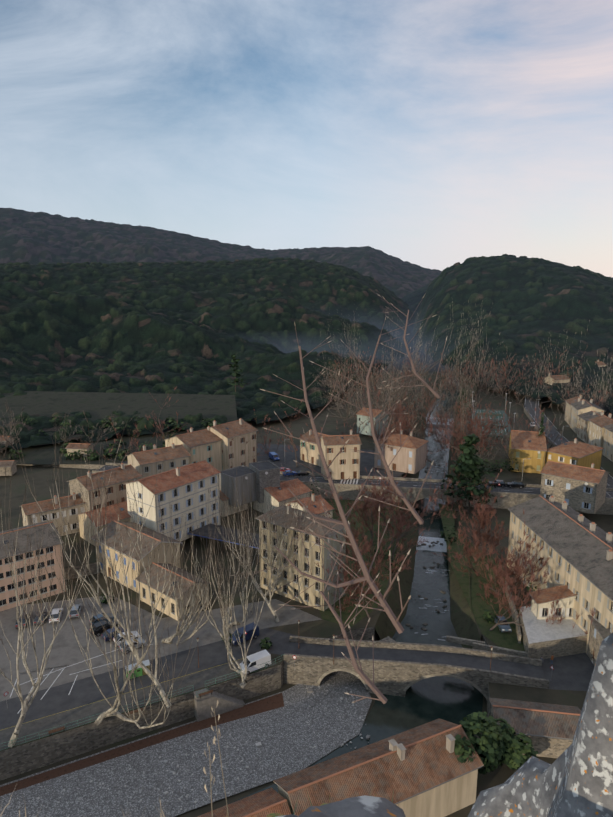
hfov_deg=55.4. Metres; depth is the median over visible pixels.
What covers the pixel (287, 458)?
roads
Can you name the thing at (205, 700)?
street furniture
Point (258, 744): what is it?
cobbles
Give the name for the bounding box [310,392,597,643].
riverside trees
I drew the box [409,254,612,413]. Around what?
hill
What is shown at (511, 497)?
road bridge
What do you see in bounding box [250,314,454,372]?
valley smoke
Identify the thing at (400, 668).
old bridge
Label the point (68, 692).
ground surfaces
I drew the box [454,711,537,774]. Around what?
box bush
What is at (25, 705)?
plane trees
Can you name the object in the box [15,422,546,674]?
vehicles
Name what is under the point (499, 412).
tennis courts
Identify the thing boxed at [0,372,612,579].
ground
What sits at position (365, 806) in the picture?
ledge rock
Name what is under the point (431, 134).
sky
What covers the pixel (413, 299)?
valley head
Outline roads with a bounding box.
[119,396,612,493]
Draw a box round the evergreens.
[100,354,544,649]
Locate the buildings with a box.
[0,360,612,816]
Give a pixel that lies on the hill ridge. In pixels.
(34, 238)
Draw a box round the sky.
[0,0,612,276]
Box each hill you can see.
[0,257,414,448]
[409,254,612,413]
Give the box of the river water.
[222,377,482,806]
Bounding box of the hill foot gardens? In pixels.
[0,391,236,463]
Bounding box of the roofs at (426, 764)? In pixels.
[0,362,612,816]
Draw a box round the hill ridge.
[0,208,441,297]
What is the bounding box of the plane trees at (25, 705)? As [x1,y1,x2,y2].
[0,403,313,747]
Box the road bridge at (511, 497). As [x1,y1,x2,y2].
[92,462,612,514]
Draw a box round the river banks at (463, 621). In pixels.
[375,372,479,648]
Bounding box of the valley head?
[400,283,429,353]
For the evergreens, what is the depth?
155.09 m
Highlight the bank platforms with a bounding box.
[0,392,612,816]
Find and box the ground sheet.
[0,352,486,816]
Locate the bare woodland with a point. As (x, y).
(445, 384)
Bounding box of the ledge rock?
[277,795,405,816]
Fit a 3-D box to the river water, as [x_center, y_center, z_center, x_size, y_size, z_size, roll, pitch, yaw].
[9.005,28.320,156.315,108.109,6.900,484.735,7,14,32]
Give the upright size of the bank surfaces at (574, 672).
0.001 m
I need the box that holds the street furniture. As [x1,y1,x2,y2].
[1,399,563,749]
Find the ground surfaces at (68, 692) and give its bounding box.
[0,595,321,749]
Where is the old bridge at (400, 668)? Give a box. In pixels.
[283,636,548,702]
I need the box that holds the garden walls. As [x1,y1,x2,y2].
[446,582,586,658]
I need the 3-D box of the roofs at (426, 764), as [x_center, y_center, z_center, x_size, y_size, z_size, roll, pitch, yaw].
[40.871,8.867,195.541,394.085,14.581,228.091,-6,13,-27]
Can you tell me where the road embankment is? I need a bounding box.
[524,408,556,445]
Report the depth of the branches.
3.23 m
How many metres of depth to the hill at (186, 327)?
409.53 m
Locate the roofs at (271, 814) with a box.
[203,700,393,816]
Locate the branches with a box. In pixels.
[0,293,446,816]
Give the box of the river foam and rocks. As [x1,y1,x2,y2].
[406,419,451,640]
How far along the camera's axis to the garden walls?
95.38 m
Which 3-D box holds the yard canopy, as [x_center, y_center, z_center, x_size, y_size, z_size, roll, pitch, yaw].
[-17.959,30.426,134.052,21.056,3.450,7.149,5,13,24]
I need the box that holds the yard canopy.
[188,523,259,562]
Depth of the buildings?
126.11 m
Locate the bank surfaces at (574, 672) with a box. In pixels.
[319,499,593,690]
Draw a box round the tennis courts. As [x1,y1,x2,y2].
[471,393,515,437]
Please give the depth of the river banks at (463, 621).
124.02 m
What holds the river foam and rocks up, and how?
on the river water
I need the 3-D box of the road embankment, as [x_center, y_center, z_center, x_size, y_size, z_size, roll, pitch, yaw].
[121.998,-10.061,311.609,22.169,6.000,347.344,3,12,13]
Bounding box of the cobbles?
[3,676,369,816]
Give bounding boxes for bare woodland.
[86,301,612,468]

